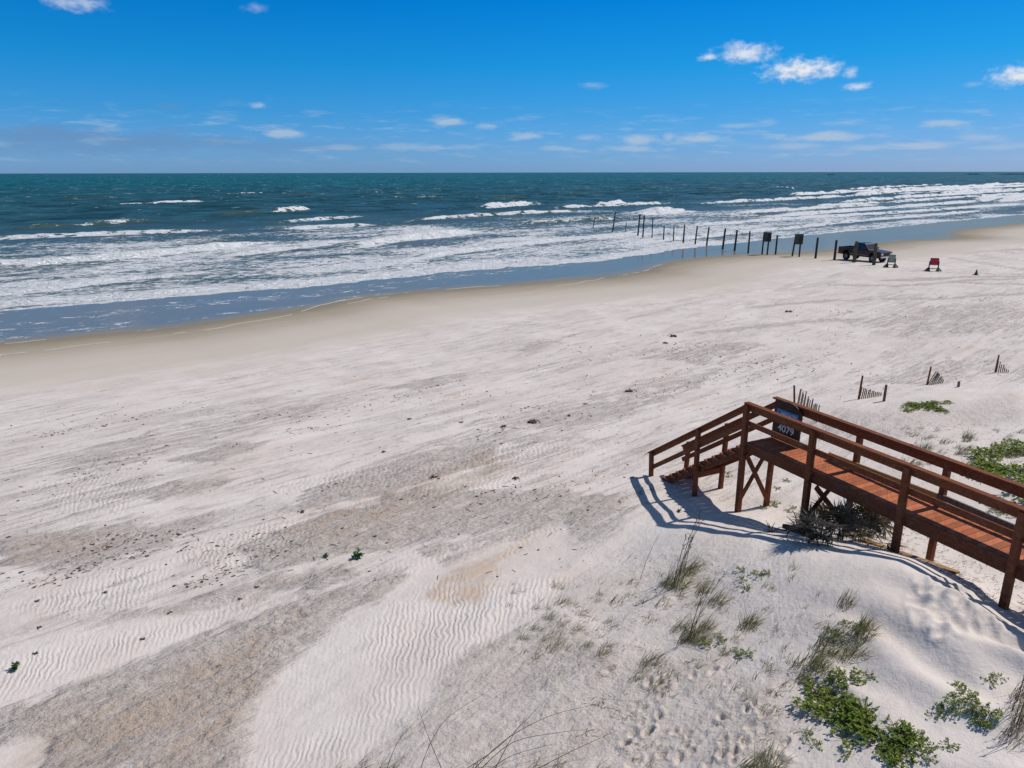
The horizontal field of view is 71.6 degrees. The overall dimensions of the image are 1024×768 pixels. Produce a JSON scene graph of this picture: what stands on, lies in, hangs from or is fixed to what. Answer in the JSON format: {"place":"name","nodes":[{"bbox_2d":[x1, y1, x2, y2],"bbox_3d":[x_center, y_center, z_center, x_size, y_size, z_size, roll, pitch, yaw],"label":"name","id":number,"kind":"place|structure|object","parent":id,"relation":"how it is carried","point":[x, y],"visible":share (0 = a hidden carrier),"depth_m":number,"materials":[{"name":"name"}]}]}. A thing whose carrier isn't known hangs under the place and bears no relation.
{"place":"outdoors","nodes":[
{"label":"outdoors","id":0,"kind":"place"},
{"bbox_2d":[0,223,1023,767],"bbox_3d":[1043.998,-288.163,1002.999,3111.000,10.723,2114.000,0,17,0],"label":"sand","id":1,"kind":"structure","parent":0,"point":[340,657],"depth_m":18.16,"materials":[{"name":"sand"}]},
{"bbox_2d":[9,661,19,670],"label":"seedling","id":2,"kind":"object","parent":1,"relation":"on","point":[15,665],"visible":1,"depth_m":13.21,"materials":[{"name":"green plant"}]},
{"bbox_2d":[351,548,364,558],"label":"seedling","id":3,"kind":"object","parent":1,"relation":"on","point":[356,554],"visible":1,"depth_m":16.92,"materials":[{"name":"green plant"}]},
{"bbox_2d":[0,297,983,589],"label":"beach wrack","id":4,"kind":"object","parent":1,"relation":"on","point":[336,483],"visible":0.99,"depth_m":20.02,"materials":[{"name":"plant"}]},
{"bbox_2d":[0,295,1011,586],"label":"beach twigs","id":5,"kind":"object","parent":1,"relation":"on","point":[352,483],"visible":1,"depth_m":19.56,"materials":[{"name":"wood"}]},
{"bbox_2d":[482,729,585,767],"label":"grass stalk","id":6,"kind":"object","parent":1,"relation":"on","point":[524,738],"depth_m":10.37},
{"bbox_2d":[475,704,596,767],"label":"grass stalk","id":7,"kind":"object","parent":1,"relation":"on","point":[523,728],"depth_m":10.35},
{"bbox_2d":[639,647,670,668],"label":"sea oat clump","id":8,"kind":"object","parent":1,"relation":"on","point":[651,658],"visible":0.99,"depth_m":12.28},
{"bbox_2d":[670,615,690,633],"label":"sea oat clump","id":9,"kind":"object","parent":1,"relation":"on","point":[675,626],"visible":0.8,"depth_m":13.05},
{"bbox_2d":[658,515,707,592],"bbox_3d":[3.512,3.418,14.308,1.054,1.557,1.038,-3,17,-10],"label":"sea oat clump","id":10,"kind":"object","parent":1,"relation":"on","point":[675,584],"visible":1,"depth_m":14.38,"materials":[{"name":"plant"}]},
{"bbox_2d":[663,510,712,577],"bbox_3d":[3.871,3.317,14.709,1.158,1.401,1.048,-13,21,-38],"label":"sea oat clump","id":11,"kind":"object","parent":1,"relation":"on","point":[692,567],"visible":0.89,"depth_m":14.79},
{"bbox_2d":[677,625,700,644],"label":"sea oat clump","id":12,"kind":"object","parent":1,"relation":"on","point":[683,639],"visible":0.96,"depth_m":12.65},
{"bbox_2d":[678,571,724,645],"bbox_3d":[3.393,3.938,12.529,0.931,1.376,0.917,2,17,5],"label":"sea oat clump","id":13,"kind":"object","parent":1,"relation":"on","point":[691,631],"visible":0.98,"depth_m":12.62,"materials":[{"name":"plant"}]},
{"bbox_2d":[695,577,717,597],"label":"sea oat clump","id":14,"kind":"object","parent":1,"relation":"on","point":[704,582],"visible":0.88,"depth_m":14.05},
{"bbox_2d":[698,613,720,632],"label":"sea oat clump","id":15,"kind":"object","parent":1,"relation":"on","point":[705,626],"visible":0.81,"depth_m":12.89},
{"bbox_2d":[706,584,735,608],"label":"sea oat clump","id":16,"kind":"object","parent":1,"relation":"on","point":[716,600],"visible":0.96,"depth_m":13.52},
{"bbox_2d":[736,610,763,633],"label":"sea oat clump","id":17,"kind":"object","parent":1,"relation":"on","point":[746,625],"visible":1,"depth_m":12.54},
{"bbox_2d":[738,747,775,767],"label":"sea oat clump","id":18,"kind":"object","parent":1,"relation":"on","point":[748,765],"visible":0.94,"depth_m":9.71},
{"bbox_2d":[742,607,772,627],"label":"sea oat clump","id":19,"kind":"object","parent":1,"relation":"on","point":[751,619],"visible":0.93,"depth_m":12.64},
{"bbox_2d":[761,232,771,254],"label":"notice board","id":20,"kind":"object","parent":1,"relation":"on","point":[767,236],"visible":0.97,"depth_m":92.57,"materials":[{"name":"brown wood"}]},
{"bbox_2d":[752,731,798,767],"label":"sea oat clump","id":21,"kind":"object","parent":1,"relation":"on","point":[767,757],"visible":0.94,"depth_m":9.65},
{"bbox_2d":[772,510,816,537],"bbox_3d":[6.221,3.158,15.579,1.040,0.540,0.701,0,17,0],"label":"driftwood stump","id":22,"kind":"object","parent":1,"relation":"on","point":[784,526],"visible":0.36,"depth_m":15.58,"materials":[{"name":"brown wood"}]},
{"bbox_2d":[791,234,803,256],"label":"notice board","id":23,"kind":"object","parent":1,"relation":"on","point":[798,238],"visible":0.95,"depth_m":89.20,"materials":[{"name":"brown wood"}]},
{"bbox_2d":[572,424,1023,759],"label":"straw litter","id":24,"kind":"object","parent":1,"relation":"on","point":[807,665],"visible":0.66,"depth_m":13.60,"materials":[{"name":"plant"}]},
{"bbox_2d":[793,385,819,422],"bbox_3d":[11.070,1.004,26.783,0.279,1.379,2.133,0,17,0],"label":"sand fence","id":25,"kind":"object","parent":1,"relation":"on","point":[801,402],"visible":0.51,"depth_m":27.06,"materials":[{"name":"brown wood"}]},
{"bbox_2d":[791,693,827,715],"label":"dune plant","id":26,"kind":"object","parent":1,"relation":"on","point":[803,706],"visible":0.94,"depth_m":10.52,"materials":[{"name":"green plant"}]},
{"bbox_2d":[802,737,824,750],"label":"dune plant","id":27,"kind":"object","parent":1,"relation":"on","point":[818,742],"visible":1,"depth_m":9.86,"materials":[{"name":"green plant"}]},
{"bbox_2d":[803,684,827,701],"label":"dune plant","id":28,"kind":"object","parent":1,"relation":"on","point":[818,693],"visible":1,"depth_m":10.69,"materials":[{"name":"green plant"}]},
{"bbox_2d":[802,674,830,691],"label":"dune plant","id":29,"kind":"object","parent":1,"relation":"on","point":[807,682],"visible":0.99,"depth_m":10.88,"materials":[{"name":"green plant"}]},
{"bbox_2d":[805,649,835,670],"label":"sea oat clump","id":30,"kind":"object","parent":1,"relation":"on","point":[811,663],"visible":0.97,"depth_m":11.19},
{"bbox_2d":[805,684,835,704],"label":"dune plant","id":31,"kind":"object","parent":1,"relation":"on","point":[811,688],"visible":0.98,"depth_m":10.68,"materials":[{"name":"green plant"}]},
{"bbox_2d":[804,694,840,718],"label":"dune plant","id":32,"kind":"object","parent":1,"relation":"on","point":[812,702],"visible":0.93,"depth_m":10.42,"materials":[{"name":"green plant"}]},
{"bbox_2d":[810,653,836,674],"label":"sea oat clump","id":33,"kind":"object","parent":1,"relation":"on","point":[827,665],"visible":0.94,"depth_m":11.13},
{"bbox_2d":[813,622,844,653],"bbox_3d":[5.199,4.118,11.574,0.649,0.403,0.464,-15,22,-42],"label":"sea oat clump","id":34,"kind":"object","parent":1,"relation":"on","point":[823,641],"visible":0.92,"depth_m":11.56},
{"bbox_2d":[814,704,847,733],"bbox_3d":[4.647,4.769,10.192,0.459,0.188,0.553,-6,18,-19],"label":"dune plant","id":35,"kind":"object","parent":1,"relation":"on","point":[823,713],"visible":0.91,"depth_m":10.18,"materials":[{"name":"green plant"}]},
{"bbox_2d":[816,698,846,721],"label":"dune plant","id":36,"kind":"object","parent":1,"relation":"on","point":[830,706],"visible":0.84,"depth_m":10.32,"materials":[{"name":"green plant"}]},
{"bbox_2d":[819,676,846,698],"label":"dune plant","id":37,"kind":"object","parent":1,"relation":"on","point":[830,679],"visible":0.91,"depth_m":10.77,"materials":[{"name":"green plant"}]},
{"bbox_2d":[820,669,848,687],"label":"dune plant","id":38,"kind":"object","parent":1,"relation":"on","point":[840,675],"visible":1,"depth_m":10.83,"materials":[{"name":"green plant"}]},
{"bbox_2d":[825,689,844,704],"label":"dune plant","id":39,"kind":"object","parent":1,"relation":"on","point":[830,697],"visible":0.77,"depth_m":10.53,"materials":[{"name":"green plant"}]},
{"bbox_2d":[647,396,1023,609],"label":"boardwalk","id":40,"kind":"structure","parent":1,"relation":"on","point":[992,541],"depth_m":15.13,"materials":[{"name":"brown wood"}]},
{"bbox_2d":[773,402,802,447],"bbox_3d":[6.900,0.970,17.797,0.058,1.050,0.860,-8,18,-25],"label":"house number sign","id":41,"kind":"object","parent":40,"relation":"attached to","point":[789,409],"visible":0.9,"depth_m":17.72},
{"bbox_2d":[829,699,848,723],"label":"dune plant","id":42,"kind":"object","parent":1,"relation":"on","point":[840,700],"visible":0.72,"depth_m":10.23,"materials":[{"name":"green plant"}]},
{"bbox_2d":[827,636,857,661],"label":"sea oat clump","id":43,"kind":"object","parent":1,"relation":"on","point":[836,652],"visible":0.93,"depth_m":11.34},
{"bbox_2d":[825,617,861,645],"bbox_3d":[5.430,4.053,11.574,0.694,0.384,0.462,-5,17,-16],"label":"sea oat clump","id":44,"kind":"object","parent":1,"relation":"on","point":[836,632],"visible":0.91,"depth_m":11.61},
{"bbox_2d":[834,681,855,698],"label":"dune plant","id":45,"kind":"object","parent":1,"relation":"on","point":[844,689],"visible":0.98,"depth_m":10.65,"materials":[{"name":"green plant"}]},
{"bbox_2d":[829,724,863,749],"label":"dune plant","id":46,"kind":"object","parent":1,"relation":"on","point":[842,727],"visible":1,"depth_m":9.85,"materials":[{"name":"green plant"}]},
{"bbox_2d":[836,583,858,609],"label":"sea oat clump","id":47,"kind":"object","parent":1,"relation":"on","point":[851,601],"visible":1,"depth_m":12.25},
{"bbox_2d":[830,665,866,683],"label":"dune plant","id":48,"kind":"object","parent":1,"relation":"on","point":[851,677],"visible":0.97,"depth_m":10.88,"materials":[{"name":"green plant"}]},
{"bbox_2d":[785,491,912,550],"bbox_3d":[7.552,3.072,15.840,2.724,1.886,4.148,7,18,24],"label":"dead palmetto","id":49,"kind":"object","parent":1,"relation":"on","point":[867,520],"visible":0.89,"depth_m":15.46,"materials":[{"name":"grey plant"}]},
{"bbox_2d":[852,241,857,262],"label":"piling","id":50,"kind":"object","parent":1,"relation":"on","point":[855,252],"visible":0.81,"depth_m":80.43,"materials":[{"name":"green wood"}]},
{"bbox_2d":[840,693,871,714],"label":"dune plant","id":51,"kind":"object","parent":1,"relation":"on","point":[853,697],"visible":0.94,"depth_m":10.35,"materials":[{"name":"green plant"}]},
{"bbox_2d":[845,714,875,739],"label":"dune plant","id":52,"kind":"object","parent":1,"relation":"on","point":[855,718],"visible":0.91,"depth_m":9.94,"materials":[{"name":"green plant"}]},
{"bbox_2d":[842,633,880,661],"bbox_3d":[5.596,4.148,11.339,0.652,0.400,0.550,3,17,9],"label":"sea oat clump","id":53,"kind":"object","parent":1,"relation":"on","point":[862,652],"visible":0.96,"depth_m":11.29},
{"bbox_2d":[848,712,874,735],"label":"dune plant","id":54,"kind":"object","parent":1,"relation":"on","point":[850,725],"visible":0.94,"depth_m":9.91,"materials":[{"name":"green plant"}]},
{"bbox_2d":[847,705,877,728],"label":"dune plant","id":55,"kind":"object","parent":1,"relation":"on","point":[861,722],"visible":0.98,"depth_m":10.05,"materials":[{"name":"green plant"}]},
{"bbox_2d":[849,698,875,712],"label":"dune plant","id":56,"kind":"object","parent":1,"relation":"on","point":[857,709],"visible":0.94,"depth_m":10.24,"materials":[{"name":"green plant"}]},
{"bbox_2d":[846,696,879,721],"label":"dune plant","id":57,"kind":"object","parent":1,"relation":"on","point":[858,704],"visible":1,"depth_m":10.20,"materials":[{"name":"green plant"}]},
{"bbox_2d":[837,242,891,261],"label":"pickup truck","id":58,"kind":"object","parent":1,"relation":"on","point":[865,249],"visible":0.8,"depth_m":81.94,"materials":[{"name":"black paint"}]},
{"bbox_2d":[852,620,878,647],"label":"sea oat clump","id":59,"kind":"object","parent":1,"relation":"on","point":[865,637],"visible":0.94,"depth_m":11.49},
{"bbox_2d":[848,714,887,739],"bbox_3d":[4.975,4.801,9.868,0.463,0.135,0.438,-4,17,-12],"label":"dune plant","id":60,"kind":"object","parent":1,"relation":"on","point":[865,732],"visible":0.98,"depth_m":9.80,"materials":[{"name":"green plant"}]},
{"bbox_2d":[848,613,887,637],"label":"sea oat clump","id":61,"kind":"object","parent":1,"relation":"on","point":[870,629],"visible":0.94,"depth_m":11.58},
{"bbox_2d":[853,709,883,733],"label":"dune plant","id":62,"kind":"object","parent":1,"relation":"on","point":[871,729],"visible":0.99,"depth_m":9.91,"materials":[{"name":"green plant"}]},
{"bbox_2d":[858,375,881,399],"bbox_3d":[14.325,0.241,28.330,1.473,1.377,0.095,-9,19,-27],"label":"sand fence","id":63,"kind":"object","parent":1,"relation":"on","point":[860,391],"visible":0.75,"depth_m":28.18,"materials":[{"name":"brown wood"}]},
{"bbox_2d":[859,608,885,632],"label":"sea oat clump","id":64,"kind":"object","parent":1,"relation":"on","point":[868,621],"visible":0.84,"depth_m":11.71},
{"bbox_2d":[858,733,890,754],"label":"dune plant","id":65,"kind":"object","parent":1,"relation":"on","point":[864,742],"visible":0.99,"depth_m":9.63,"materials":[{"name":"green plant"}]},
{"bbox_2d":[872,243,877,264],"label":"piling","id":66,"kind":"object","parent":1,"relation":"on","point":[874,254],"visible":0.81,"depth_m":77.41,"materials":[{"name":"green wood"}]},
{"bbox_2d":[883,255,897,267],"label":"barricade sign","id":67,"kind":"object","parent":1,"relation":"on","point":[891,258],"visible":1,"depth_m":75.07,"materials":[{"name":"grey wood"}]},
{"bbox_2d":[880,752,905,767],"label":"dune plant","id":68,"kind":"object","parent":1,"relation":"on","point":[894,762],"visible":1,"depth_m":9.32,"materials":[{"name":"green plant"}]},
{"bbox_2d":[879,714,914,738],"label":"dune plant","id":69,"kind":"object","parent":1,"relation":"on","point":[904,723],"visible":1,"depth_m":9.78,"materials":[{"name":"green plant"}]},
{"bbox_2d":[882,734,911,751],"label":"dune plant","id":70,"kind":"object","parent":1,"relation":"on","point":[897,739],"visible":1,"depth_m":9.60,"materials":[{"name":"green plant"}]},
{"bbox_2d":[883,741,913,765],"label":"dune plant","id":71,"kind":"object","parent":1,"relation":"on","point":[902,756],"visible":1,"depth_m":9.41,"materials":[{"name":"green plant"}]},
{"bbox_2d":[882,747,916,767],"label":"dune plant","id":72,"kind":"object","parent":1,"relation":"on","point":[895,760],"visible":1,"depth_m":9.36,"materials":[{"name":"green plant"}]},
{"bbox_2d":[888,723,913,743],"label":"dune plant","id":73,"kind":"object","parent":1,"relation":"on","point":[897,731],"visible":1,"depth_m":9.71,"materials":[{"name":"green plant"}]},
{"bbox_2d":[885,720,921,745],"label":"dune plant","id":74,"kind":"object","parent":1,"relation":"on","point":[914,734],"visible":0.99,"depth_m":9.64,"materials":[{"name":"green plant"}]},
{"bbox_2d":[890,742,917,759],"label":"dune plant","id":75,"kind":"object","parent":1,"relation":"on","point":[913,758],"visible":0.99,"depth_m":9.46,"materials":[{"name":"green plant"}]},
{"bbox_2d":[892,735,925,756],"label":"dune plant","id":76,"kind":"object","parent":1,"relation":"on","point":[912,749],"visible":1,"depth_m":9.52,"materials":[{"name":"green plant"}]},
{"bbox_2d":[861,538,959,574],"bbox_3d":[8.268,3.583,14.859,0.130,0.451,2.213,-7,18,-21],"label":"plank","id":77,"kind":"object","parent":1,"relation":"on","point":[949,569],"visible":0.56,"depth_m":14.65,"materials":[{"name":"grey wood"}]},
{"bbox_2d":[902,730,929,751],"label":"dune plant","id":78,"kind":"object","parent":1,"relation":"on","point":[916,745],"visible":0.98,"depth_m":9.51,"materials":[{"name":"green plant"}]},
{"bbox_2d":[920,751,938,762],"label":"dune plant","id":79,"kind":"object","parent":1,"relation":"on","point":[930,761],"visible":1,"depth_m":9.31,"materials":[{"name":"green plant"}]},
{"bbox_2d":[921,737,943,751],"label":"dune plant","id":80,"kind":"object","parent":1,"relation":"on","point":[934,749],"visible":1,"depth_m":9.46,"materials":[{"name":"green plant"}]},
{"bbox_2d":[924,258,941,271],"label":"barricade sign","id":81,"kind":"object","parent":1,"relation":"on","point":[934,261],"visible":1,"depth_m":71.20,"materials":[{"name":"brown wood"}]},
{"bbox_2d":[926,366,943,384],"bbox_3d":[18.502,-0.189,31.032,0.915,1.216,0.094,-3,17,-8],"label":"sand fence","id":82,"kind":"object","parent":1,"relation":"on","point":[935,378],"visible":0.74,"depth_m":31.00,"materials":[{"name":"brown wood"}]},
{"bbox_2d":[934,702,955,715],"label":"dune plant","id":83,"kind":"object","parent":1,"relation":"on","point":[941,705],"visible":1,"depth_m":10.04,"materials":[{"name":"green plant"}]},
{"bbox_2d":[939,737,960,750],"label":"dune plant","id":84,"kind":"object","parent":1,"relation":"on","point":[953,746],"visible":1,"depth_m":9.48,"materials":[{"name":"green plant"}]},
{"bbox_2d":[942,694,967,708],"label":"dune plant","id":85,"kind":"object","parent":1,"relation":"on","point":[952,702],"visible":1,"depth_m":10.03,"materials":[{"name":"green plant"}]},
{"bbox_2d":[946,691,965,703],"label":"dune plant","id":86,"kind":"object","parent":1,"relation":"on","point":[960,701],"visible":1,"depth_m":10.11,"materials":[{"name":"green plant"}]},
{"bbox_2d":[956,684,976,697],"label":"dune plant","id":87,"kind":"object","parent":1,"relation":"on","point":[960,687],"visible":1,"depth_m":10.23,"materials":[{"name":"green plant"}]},
{"bbox_2d":[963,688,979,701],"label":"dune plant","id":88,"kind":"object","parent":1,"relation":"on","point":[974,693],"visible":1,"depth_m":10.15,"materials":[{"name":"green plant"}]},
{"bbox_2d":[961,701,987,717],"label":"dune plant","id":89,"kind":"object","parent":1,"relation":"on","point":[974,707],"visible":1,"depth_m":9.90,"materials":[{"name":"green plant"}]},
{"bbox_2d":[966,696,987,709],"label":"dune plant","id":90,"kind":"object","parent":1,"relation":"on","point":[973,705],"visible":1,"depth_m":9.98,"materials":[{"name":"green plant"}]},
{"bbox_2d":[968,709,992,724],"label":"dune plant","id":91,"kind":"object","parent":1,"relation":"on","point":[978,718],"visible":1,"depth_m":9.78,"materials":[{"name":"green plant"}]},
{"bbox_2d":[970,458,997,468],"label":"dune vine","id":92,"kind":"object","parent":1,"relation":"on","point":[979,461],"visible":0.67,"depth_m":20.28,"materials":[{"name":"green plant"}]},
{"bbox_2d":[965,446,1003,460],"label":"dune vine","id":93,"kind":"object","parent":1,"relation":"on","point":[981,451],"visible":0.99,"depth_m":20.82,"materials":[{"name":"green plant"}]},
{"bbox_2d":[981,702,1003,719],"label":"dune plant","id":94,"kind":"object","parent":1,"relation":"on","point":[994,712],"visible":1,"depth_m":9.79,"materials":[{"name":"green plant"}]},
{"bbox_2d":[983,446,1010,456],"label":"dune vine","id":95,"kind":"object","parent":1,"relation":"on","point":[998,450],"visible":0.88,"depth_m":21.01,"materials":[{"name":"green plant"}]},
{"bbox_2d":[982,462,1015,475],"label":"dune vine","id":96,"kind":"object","parent":1,"relation":"on","point":[1000,467],"visible":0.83,"depth_m":19.74,"materials":[{"name":"green plant"}]},
{"bbox_2d":[994,355,1008,372],"bbox_3d":[22.847,-0.715,33.096,0.553,1.237,0.088,15,22,41],"label":"sand fence","id":97,"kind":"object","parent":1,"relation":"on","point":[996,366],"visible":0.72,"depth_m":33.13,"materials":[{"name":"brown wood"}]},
{"bbox_2d":[990,442,1018,451],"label":"dune vine","id":98,"kind":"object","parent":1,"relation":"on","point":[1001,447],"visible":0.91,"depth_m":21.31,"materials":[{"name":"green plant"}]},
{"bbox_2d":[995,444,1021,454],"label":"dune vine","id":99,"kind":"object","parent":1,"relation":"on","point":[1010,448],"visible":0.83,"depth_m":21.12,"materials":[{"name":"green plant"}]},
{"bbox_2d":[995,696,1023,752],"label":"sea oat clump","id":100,"kind":"object","parent":1,"relation":"on","point":[1011,732],"visible":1,"depth_m":9.43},
{"bbox_2d":[1001,438,1023,445],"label":"dune vine","id":101,"kind":"object","parent":1,"relation":"on","point":[1015,441],"visible":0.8,"depth_m":21.92,"materials":[{"name":"green plant"}]},
{"bbox_2d":[1003,675,1023,721],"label":"sea oat clump","id":102,"kind":"object","parent":1,"relation":"on","point":[1013,705],"visible":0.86,"depth_m":9.78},
{"bbox_2d":[1003,471,1023,483],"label":"dune vine","id":103,"kind":"object","parent":1,"relation":"on","point":[1014,476],"visible":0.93,"depth_m":19.13,"materials":[{"name":"green plant"}]},
{"bbox_2d":[1004,703,1023,742],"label":"sea oat clump","id":104,"kind":"object","parent":1,"relation":"on","point":[1017,724],"visible":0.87,"depth_m":9.53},
{"bbox_2d":[1005,462,1023,475],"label":"dune vine","id":105,"kind":"object","parent":1,"relation":"on","point":[1012,467],"visible":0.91,"depth_m":19.63,"materials":[{"name":"green plant"}]},
{"bbox_2d":[1007,674,1023,706],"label":"sea oat clump","id":106,"kind":"object","parent":1,"relation":"on","point":[1015,695],"visible":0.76,"depth_m":10.07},
{"bbox_2d":[0,172,1023,342],"bbox_3d":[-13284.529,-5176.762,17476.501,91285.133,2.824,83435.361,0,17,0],"label":"sea","id":107,"kind":"structure","parent":0,"point":[82,254],"depth_m":138.10,"materials":[{"name":"liquid"}]},
{"bbox_2d":[0,264,661,355],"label":"swash foam","id":108,"kind":"object","parent":107,"relation":"on","point":[258,320],"visible":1,"depth_m":51.52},
{"bbox_2d":[0,0,1023,173],"label":"sky","id":109,"kind":"structure","parent":0,"point":[87,86],"materials":[{"name":"blue"}]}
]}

